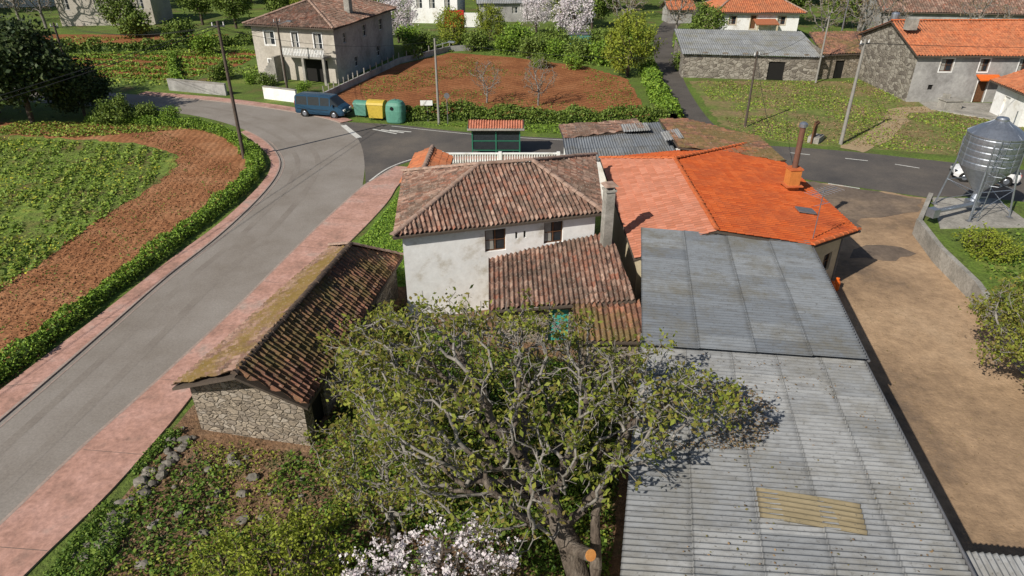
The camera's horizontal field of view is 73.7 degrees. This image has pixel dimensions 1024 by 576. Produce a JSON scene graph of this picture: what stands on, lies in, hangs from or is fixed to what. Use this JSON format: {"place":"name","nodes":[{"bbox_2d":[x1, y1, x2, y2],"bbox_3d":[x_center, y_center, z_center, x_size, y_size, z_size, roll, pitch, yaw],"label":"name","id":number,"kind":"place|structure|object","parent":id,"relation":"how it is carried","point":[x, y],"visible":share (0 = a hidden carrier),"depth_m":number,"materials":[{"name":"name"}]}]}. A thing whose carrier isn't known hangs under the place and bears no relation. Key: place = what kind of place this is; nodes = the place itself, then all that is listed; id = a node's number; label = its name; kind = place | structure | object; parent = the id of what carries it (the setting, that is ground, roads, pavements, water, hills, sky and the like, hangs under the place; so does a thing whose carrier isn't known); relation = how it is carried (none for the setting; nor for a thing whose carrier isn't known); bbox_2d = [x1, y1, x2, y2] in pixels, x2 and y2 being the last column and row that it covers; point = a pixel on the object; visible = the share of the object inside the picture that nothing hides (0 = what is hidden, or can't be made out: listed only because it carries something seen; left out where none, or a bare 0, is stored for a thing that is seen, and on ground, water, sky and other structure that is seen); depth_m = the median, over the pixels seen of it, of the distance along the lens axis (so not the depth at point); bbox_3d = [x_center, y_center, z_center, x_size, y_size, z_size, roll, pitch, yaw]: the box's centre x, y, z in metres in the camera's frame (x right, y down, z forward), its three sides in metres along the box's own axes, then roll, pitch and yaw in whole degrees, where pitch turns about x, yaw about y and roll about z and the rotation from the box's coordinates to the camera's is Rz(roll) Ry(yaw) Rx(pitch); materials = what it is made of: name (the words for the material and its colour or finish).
{"place":"outdoors","nodes":[
{"label":"outdoors","id":0,"kind":"place"},
{"bbox_2d":[0,133,178,290],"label":"green field","id":1,"kind":"structure","parent":0,"point":[20,213],"depth_m":48.04,"materials":[{"name":"green plant"}]},
{"bbox_2d":[0,121,180,137],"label":"field edge weeds","id":2,"kind":"object","parent":1,"relation":"on","point":[60,129],"visible":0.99,"depth_m":60.13,"materials":[{"name":"green plant"}]},
{"bbox_2d":[55,0,172,25],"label":"walls","id":3,"kind":"structure","parent":0,"point":[77,13],"depth_m":113.65,"materials":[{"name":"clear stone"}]},
{"bbox_2d":[0,122,251,388],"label":"ploughed field","id":4,"kind":"structure","parent":0,"point":[217,147],"depth_m":42.25,"materials":[{"name":"soil"}]},
{"bbox_2d":[0,8,91,123],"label":"evergreen tree","id":5,"kind":"object","parent":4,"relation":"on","point":[41,56],"visible":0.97,"depth_m":58.25,"materials":[{"name":"green plant"}]},
{"bbox_2d":[211,21,244,158],"bbox_3d":[-20.900,-14.516,50.836,0.900,10.100,0.291,-23,36,-35],"label":"utility pole","id":6,"kind":"object","parent":4,"relation":"on","point":[231,95],"visible":0.96,"depth_m":50.66,"materials":[{"name":"brown wood"}]},
{"bbox_2d":[0,6,1023,134],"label":"overhead wires","id":7,"kind":"object","parent":6,"relation":"attached to","point":[390,45],"visible":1,"depth_m":52.96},
{"bbox_2d":[0,130,280,420],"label":"pavement","id":8,"kind":"structure","parent":0,"point":[17,391],"depth_m":32.55,"materials":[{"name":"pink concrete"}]},
{"bbox_2d":[0,88,364,520],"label":"road","id":9,"kind":"structure","parent":0,"point":[337,146],"depth_m":34.72,"materials":[{"name":"grey asphalt"}]},
{"bbox_2d":[294,91,351,118],"bbox_3d":[-17.700,-17.156,64.008,5.060,2.033,2.200,7,30,13],"label":"parked van","id":10,"kind":"object","parent":9,"relation":"on","point":[306,104],"visible":1,"depth_m":63.27,"materials":[{"name":"paint"}]},
{"bbox_2d":[166,78,227,95],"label":"boundary wall","id":11,"kind":"structure","parent":0,"point":[202,87],"depth_m":71.99,"materials":[{"name":"concrete"}]},
{"bbox_2d":[0,166,406,575],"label":"pavement","id":12,"kind":"structure","parent":0,"point":[47,515],"depth_m":25.18,"materials":[{"name":"pink concrete"}]},
{"bbox_2d":[137,91,352,122],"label":"pavement","id":13,"kind":"structure","parent":0,"point":[339,119],"depth_m":68.65,"materials":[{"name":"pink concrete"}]},
{"bbox_2d":[172,241,403,445],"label":"stone barn","id":14,"kind":"structure","parent":0,"point":[254,373],"depth_m":25.06,"materials":[{"name":"tile"}]},
{"bbox_2d":[251,0,393,85],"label":"walls","id":15,"kind":"structure","parent":0,"point":[326,62],"depth_m":76.90,"materials":[{"name":"beige paint"}]},
{"bbox_2d":[243,0,330,28],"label":"roof","id":16,"kind":"structure","parent":15,"relation":"on","point":[304,14],"depth_m":75.49,"materials":[{"name":"tile"}]},
{"bbox_2d":[311,0,395,27],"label":"roof","id":17,"kind":"structure","parent":15,"relation":"on","point":[334,13],"depth_m":79.34,"materials":[{"name":"tile"}]},
{"bbox_2d":[411,0,464,22],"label":"walls","id":18,"kind":"structure","parent":0,"point":[429,9],"depth_m":115.75,"materials":[{"name":"white paint"}]},
{"bbox_2d":[337,53,649,117],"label":"garden soil","id":19,"kind":"structure","parent":0,"point":[568,82],"depth_m":75.37,"materials":[{"name":"brown soil"}]},
{"bbox_2d":[360,57,635,110],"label":"garden weeds","id":20,"kind":"object","parent":19,"relation":"on","point":[431,75],"visible":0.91,"depth_m":75.14,"materials":[{"name":"green plant"}]},
{"bbox_2d":[0,0,1023,575],"bbox_3d":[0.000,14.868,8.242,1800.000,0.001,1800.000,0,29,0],"label":"ground","id":21,"kind":"structure","parent":0,"point":[240,88],"depth_m":74.17,"materials":[{"name":"green plant"}]},
{"bbox_2d":[36,55,118,117],"bbox_3d":[-40.558,-18.412,63.207,6.236,5.932,6.550,2,29,3],"label":"evergreen tree","id":22,"kind":"object","parent":21,"relation":"on","point":[90,90],"visible":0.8,"depth_m":62.35,"materials":[{"name":"green plant"}]},
{"bbox_2d":[88,93,133,126],"bbox_3d":[-35.918,-15.569,61.977,4.336,4.326,4.079,-12,31,-20],"label":"green tree","id":23,"kind":"object","parent":21,"relation":"on","point":[117,104],"visible":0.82,"depth_m":60.94,"materials":[{"name":"green plant"}]},
{"bbox_2d":[94,0,138,27],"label":"green tree","id":24,"kind":"object","parent":21,"relation":"on","point":[124,6],"visible":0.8,"depth_m":103.12,"materials":[{"name":"green plant"}]},
{"bbox_2d":[36,34,227,44],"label":"vegetable plot","id":25,"kind":"object","parent":21,"relation":"on","point":[137,39],"visible":0.23,"depth_m":103.67,"materials":[{"name":"orange soil"}]},
{"bbox_2d":[0,114,265,382],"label":"field hedge","id":26,"kind":"object","parent":21,"relation":"on","point":[31,347],"visible":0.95,"depth_m":37.74,"materials":[{"name":"green plant"}]},
{"bbox_2d":[110,5,156,38],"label":"bush","id":27,"kind":"object","parent":21,"relation":"on","point":[138,26],"visible":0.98,"depth_m":102.73,"materials":[{"name":"green plant"}]},
{"bbox_2d":[54,31,253,52],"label":"garden hedge","id":28,"kind":"object","parent":21,"relation":"on","point":[87,46],"visible":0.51,"depth_m":93.47,"materials":[{"name":"green plant"}]},
{"bbox_2d":[53,35,258,85],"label":"garden grass","id":29,"kind":"structure","parent":21,"relation":"on","point":[154,79],"depth_m":85.42,"materials":[{"name":"green plant"}]},
{"bbox_2d":[71,51,255,79],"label":"vegetable plot","id":30,"kind":"object","parent":21,"relation":"on","point":[189,56],"visible":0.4,"depth_m":86.72,"materials":[{"name":"green soil"}]},
{"bbox_2d":[69,48,255,78],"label":"vegetable rows","id":31,"kind":"object","parent":30,"relation":"on","point":[161,64],"visible":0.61,"depth_m":86.39,"materials":[{"name":"green plant"}]},
{"bbox_2d":[204,0,255,28],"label":"green tree","id":32,"kind":"object","parent":21,"relation":"on","point":[231,10],"visible":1,"depth_m":108.61,"materials":[{"name":"green plant"}]},
{"bbox_2d":[72,286,638,575],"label":"overgrown plot","id":33,"kind":"object","parent":21,"relation":"on","point":[189,421],"visible":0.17,"depth_m":22.56,"materials":[{"name":"green plant"}]},
{"bbox_2d":[41,426,182,575],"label":"roadside ivy","id":34,"kind":"object","parent":33,"relation":"on","point":[86,528],"visible":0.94,"depth_m":20.86,"materials":[{"name":"green plant"}]},
{"bbox_2d":[71,426,339,574],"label":"rubble stones","id":35,"kind":"object","parent":33,"relation":"on","point":[162,474],"visible":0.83,"depth_m":22.82,"materials":[{"name":"grey stone"}]},
{"bbox_2d":[184,498,368,575],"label":"fruit shrub","id":36,"kind":"object","parent":33,"relation":"on","point":[291,526],"visible":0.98,"depth_m":18.44,"materials":[{"name":"green plant"}]},
{"bbox_2d":[80,299,623,575],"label":"spring weeds","id":37,"kind":"object","parent":33,"relation":"on","point":[283,506],"visible":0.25,"depth_m":22.17,"materials":[{"name":"green plant"}]},
{"bbox_2d":[86,300,622,575],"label":"dry undergrowth","id":38,"kind":"object","parent":33,"relation":"on","point":[235,496],"visible":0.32,"depth_m":22.49,"materials":[{"name":"plant"}]},
{"bbox_2d":[88,301,622,575],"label":"ivy ground cover","id":39,"kind":"object","parent":33,"relation":"on","point":[198,519],"visible":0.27,"depth_m":22.20,"materials":[{"name":"green plant"}]},
{"bbox_2d":[312,326,449,445],"bbox_3d":[-4.338,3.612,24.016,4.840,4.411,4.748,15,33,26],"label":"fruit shrub","id":40,"kind":"object","parent":33,"relation":"on","point":[336,389],"visible":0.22,"depth_m":23.40,"materials":[{"name":"green plant"}]},
{"bbox_2d":[302,380,460,547],"bbox_3d":[-3.714,5.370,20.495,4.945,4.750,4.632,0,29,0],"label":"fruit shrub","id":41,"kind":"object","parent":33,"relation":"on","point":[391,513],"visible":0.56,"depth_m":19.72,"materials":[{"name":"green plant"}]},
{"bbox_2d":[339,508,521,575],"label":"blossom tree","id":42,"kind":"object","parent":33,"relation":"on","point":[461,540],"visible":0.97,"depth_m":17.03,"materials":[{"name":"white plant"}]},
{"bbox_2d":[297,315,624,575],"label":"undergrowth","id":43,"kind":"object","parent":33,"relation":"on","point":[554,568],"visible":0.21,"depth_m":21.57,"materials":[{"name":"green plant"}]},
{"bbox_2d":[431,358,524,427],"bbox_3d":[-1.240,3.938,25.538,3.592,2.390,3.174,0,29,0],"label":"laurel bush","id":44,"kind":"object","parent":33,"relation":"on","point":[494,397],"visible":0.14,"depth_m":25.37,"materials":[{"name":"green plant"}]},
{"bbox_2d":[402,217,594,319],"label":"walls","id":45,"kind":"structure","parent":33,"relation":"on","point":[439,265],"depth_m":31.72,"materials":[{"name":"white paint"}]},
{"bbox_2d":[393,165,472,230],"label":"roof","id":46,"kind":"structure","parent":45,"relation":"on","point":[419,189],"depth_m":33.26,"materials":[{"name":"tile"}]},
{"bbox_2d":[393,162,601,239],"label":"roof front deck","id":47,"kind":"structure","parent":45,"relation":"on","point":[498,225],"depth_m":30.92,"materials":[{"name":"brown tile"}]},
{"bbox_2d":[398,161,601,235],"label":"roof front","id":48,"kind":"structure","parent":45,"relation":"on","point":[522,197],"depth_m":31.86,"materials":[{"name":"tile"}]},
{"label":"roof back","id":49,"kind":"object","parent":45,"relation":"on","visible":0},
{"bbox_2d":[390,152,601,235],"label":"ridge tiles","id":50,"kind":"object","parent":49,"relation":"on","point":[468,172],"visible":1,"depth_m":33.08,"materials":[{"name":"ceramic"}]},
{"bbox_2d":[537,155,601,206],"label":"roof","id":51,"kind":"structure","parent":49,"relation":"attached to","point":[580,173],"depth_m":34.90,"materials":[{"name":"tile"}]},
{"bbox_2d":[488,233,635,342],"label":"lean to outhouse","id":52,"kind":"structure","parent":33,"relation":"on","point":[561,274],"depth_m":30.51,"materials":[{"name":"tile"}]},
{"bbox_2d":[600,181,618,246],"bbox_3d":[4.400,-3.031,31.592,0.660,3.870,0.700,-7,30,-12],"label":"chimney","id":53,"kind":"object","parent":52,"relation":"on","point":[609,189],"visible":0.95,"depth_m":31.16,"materials":[{"name":"concrete"}]},
{"bbox_2d":[516,391,620,507],"bbox_3d":[1.821,5.325,22.930,3.689,2.533,4.002,18,34,29],"label":"laurel bush","id":54,"kind":"object","parent":33,"relation":"on","point":[571,485],"visible":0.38,"depth_m":22.44,"materials":[{"name":"green plant"}]},
{"bbox_2d":[572,298,641,371],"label":"stone outhouse","id":55,"kind":"structure","parent":33,"relation":"on","point":[622,320],"depth_m":28.40,"materials":[{"name":"tile"}]},
{"bbox_2d":[355,190,405,286],"bbox_3d":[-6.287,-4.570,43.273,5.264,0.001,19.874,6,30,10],"label":"grass verge","id":56,"kind":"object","parent":21,"relation":"on","point":[395,249],"depth_m":40.30,"materials":[{"name":"green plant"}]},
{"bbox_2d":[399,145,452,184],"bbox_3d":[-5.050,-6.035,41.703,2.700,4.120,5.600,0,29,0],"label":"tiled annex","id":57,"kind":"object","parent":56,"relation":"on","point":[431,155],"visible":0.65,"depth_m":41.59,"materials":[{"name":"tile"}]},
{"bbox_2d":[324,44,482,93],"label":"boundary wall","id":58,"kind":"structure","parent":21,"relation":"on","point":[362,78],"depth_m":82.92,"materials":[{"name":"grey concrete"}]},
{"bbox_2d":[434,5,467,45],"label":"green tree","id":59,"kind":"object","parent":21,"relation":"on","point":[455,18],"visible":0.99,"depth_m":95.33,"materials":[{"name":"green plant"}]},
{"bbox_2d":[472,2,507,39],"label":"green tree","id":60,"kind":"object","parent":21,"relation":"on","point":[488,13],"visible":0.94,"depth_m":99.99,"materials":[{"name":"green plant"}]},
{"bbox_2d":[476,0,559,21],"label":"village shed","id":61,"kind":"structure","parent":21,"relation":"on","point":[511,11],"depth_m":117.39,"materials":[{"name":"grey paint"}]},
{"bbox_2d":[316,284,752,575],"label":"walnut tree","id":62,"kind":"object","parent":21,"relation":"on","point":[575,553],"visible":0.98,"depth_m":17.97,"materials":[{"name":"green plant"}]},
{"bbox_2d":[406,98,669,124],"bbox_3d":[1.596,-16.081,62.193,25.433,2.051,2.693,2,29,4],"label":"roadside hedge","id":63,"kind":"object","parent":21,"relation":"on","point":[467,111],"visible":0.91,"depth_m":61.76,"materials":[{"name":"green plant"}]},
{"bbox_2d":[551,0,595,33],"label":"white blossom tree","id":64,"kind":"object","parent":21,"relation":"on","point":[584,19],"visible":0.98,"depth_m":95.56,"materials":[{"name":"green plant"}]},
{"bbox_2d":[598,8,667,76],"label":"willow tree","id":65,"kind":"object","parent":21,"relation":"on","point":[621,27],"visible":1,"depth_m":76.90,"materials":[{"name":"green plant"}]},
{"bbox_2d":[637,59,683,118],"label":"lane hedge","id":66,"kind":"object","parent":21,"relation":"on","point":[658,90],"visible":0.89,"depth_m":68.50,"materials":[{"name":"green plant"}]},
{"bbox_2d":[558,118,785,199],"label":"old outbuilding","id":67,"kind":"structure","parent":21,"relation":"on","point":[620,137],"depth_m":45.80,"materials":[{"name":"tile"}]},
{"bbox_2d":[653,7,713,124],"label":"lane","id":68,"kind":"structure","parent":21,"relation":"on","point":[673,79],"depth_m":79.90,"materials":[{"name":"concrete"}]},
{"bbox_2d":[685,0,729,29],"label":"green tree","id":69,"kind":"object","parent":21,"relation":"on","point":[718,20],"visible":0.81,"depth_m":93.05,"materials":[{"name":"green plant"}]},
{"bbox_2d":[673,29,862,80],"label":"old stone barn","id":70,"kind":"structure","parent":21,"relation":"on","point":[720,44],"depth_m":78.34,"materials":[{"name":"stone"}]},
{"bbox_2d":[620,227,976,575],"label":"corrugated shed","id":71,"kind":"structure","parent":21,"relation":"on","point":[725,303],"depth_m":19.26,"materials":[{"name":"metal"}]},
{"bbox_2d":[655,374,777,449],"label":"roof leaf litter","id":72,"kind":"object","parent":71,"relation":"on","point":[745,419],"visible":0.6,"depth_m":19.79,"materials":[{"name":"green plant"}]},
{"bbox_2d":[806,181,1023,575],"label":"yard","id":73,"kind":"structure","parent":21,"relation":"on","point":[995,479],"depth_m":28.10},
{"bbox_2d":[605,177,860,300],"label":"walls","id":74,"kind":"structure","parent":73,"relation":"on","point":[828,254],"depth_m":34.40,"materials":[{"name":"brown paint"}]},
{"bbox_2d":[600,158,716,257],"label":"roof","id":75,"kind":"structure","parent":74,"relation":"on","point":[656,193],"depth_m":35.31,"materials":[{"name":"tile"}]},
{"bbox_2d":[677,146,856,244],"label":"roof","id":76,"kind":"structure","parent":74,"relation":"on","point":[740,193],"depth_m":35.47,"materials":[{"name":"orange tile"}]},
{"bbox_2d":[716,229,858,247],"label":"gutter","id":77,"kind":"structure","parent":74,"relation":"on","point":[757,237],"depth_m":30.85,"materials":[{"name":"orange metal"}]},
{"bbox_2d":[599,142,861,244],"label":"ridge tiles","id":78,"kind":"object","parent":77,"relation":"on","point":[703,205],"visible":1,"depth_m":35.77,"materials":[{"name":"orange ceramic"}]},
{"bbox_2d":[779,121,816,214],"bbox_3d":[15.202,-6.353,35.398,1.134,3.690,4.478,3,29,6],"label":"flue chimney","id":79,"kind":"object","parent":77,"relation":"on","point":[793,175],"visible":1,"depth_m":36.97,"materials":[{"name":"orange brick"}]},
{"bbox_2d":[808,181,921,226],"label":"concrete driveway","id":80,"kind":"structure","parent":73,"relation":"on","point":[853,205],"depth_m":45.25,"materials":[{"name":"grey concrete"}]},
{"bbox_2d":[850,245,915,260],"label":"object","id":81,"kind":"object","parent":73,"relation":"on","point":[886,253],"visible":1,"depth_m":38.65,"materials":[{"name":"grey concrete"}]},
{"bbox_2d":[958,270,1023,384],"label":"garden tree","id":82,"kind":"object","parent":73,"relation":"on","point":[1003,325],"visible":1,"depth_m":26.23,"materials":[{"name":"green plant"}]},
{"bbox_2d":[965,551,1023,575],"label":"corrugated lean shed","id":83,"kind":"structure","parent":73,"relation":"on","point":[988,564],"depth_m":16.66,"materials":[{"name":"metal"}]},
{"bbox_2d":[858,12,1023,101],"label":"walls","id":84,"kind":"structure","parent":21,"relation":"on","point":[904,73],"depth_m":68.52,"materials":[{"name":"grey concrete"}]},
{"bbox_2d":[892,20,1023,55],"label":"roof front","id":85,"kind":"structure","parent":84,"relation":"on","point":[996,38],"depth_m":68.57,"materials":[{"name":"tile"}]},
{"bbox_2d":[919,102,997,119],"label":"paved forecourt","id":86,"kind":"structure","parent":21,"relation":"on","point":[978,110],"depth_m":65.98,"materials":[{"name":"concrete"}]},
{"bbox_2d":[912,193,1023,375],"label":"wall","id":87,"kind":"structure","parent":21,"relation":"on","point":[965,275],"depth_m":36.41,"materials":[{"name":"concrete"}]},
{"bbox_2d":[932,197,1023,228],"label":"concrete slab","id":88,"kind":"structure","parent":21,"relation":"on","point":[994,214],"depth_m":41.12,"materials":[{"name":"concrete"}]},
{"bbox_2d":[925,111,1023,221],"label":"feed silo","id":89,"kind":"object","parent":88,"relation":"on","point":[990,154],"visible":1,"depth_m":39.43,"materials":[{"name":"metal"}]},
{"bbox_2d":[950,221,1023,265],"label":"garden bush","id":90,"kind":"object","parent":21,"relation":"on","point":[1005,249],"visible":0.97,"depth_m":36.11,"materials":[{"name":"green plant"}]},
{"bbox_2d":[989,69,1023,126],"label":"white cottage","id":91,"kind":"structure","parent":21,"relation":"on","point":[1008,100],"depth_m":62.37,"materials":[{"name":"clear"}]},
{"bbox_2d":[341,122,1023,201],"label":"side road","id":92,"kind":"structure","parent":0,"point":[382,150],"depth_m":52.65,"materials":[{"name":"grey asphalt"}]},
{"bbox_2d":[0,125,917,426],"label":"road markings","id":93,"kind":"object","parent":92,"relation":"on","point":[350,131],"visible":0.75,"depth_m":46.43,"materials":[{"name":"paint"}]},
{"bbox_2d":[467,119,523,155],"bbox_3d":[-1.250,-11.963,53.821,4.410,2.740,2.155,0,29,0],"label":"bus shelter","id":94,"kind":"object","parent":92,"relation":"on","point":[494,135],"visible":1,"depth_m":53.12,"materials":[{"name":"green paint"}]},
{"bbox_2d":[703,14,799,30],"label":"walls","id":95,"kind":"structure","parent":0,"point":[777,22],"depth_m":98.99,"materials":[{"name":"white paint"}]},
{"bbox_2d":[720,0,805,12],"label":"roof","id":96,"kind":"structure","parent":95,"relation":"on","point":[756,6],"depth_m":98.83,"materials":[{"name":"tile"}]},
{"bbox_2d":[689,80,1023,155],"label":"meadow","id":97,"kind":"structure","parent":0,"point":[722,110],"depth_m":64.74,"materials":[{"name":"green plant"}]},
{"bbox_2d":[841,106,934,151],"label":"path","id":98,"kind":"structure","parent":0,"point":[867,147],"depth_m":60.25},
{"bbox_2d":[857,0,1023,30],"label":"walls","id":99,"kind":"structure","parent":0,"point":[925,16],"depth_m":95.75,"materials":[{"name":"grey stone"}]},
{"bbox_2d":[878,0,1023,13],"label":"roof","id":100,"kind":"structure","parent":99,"relation":"on","point":[950,6],"depth_m":95.55,"materials":[{"name":"tile"}]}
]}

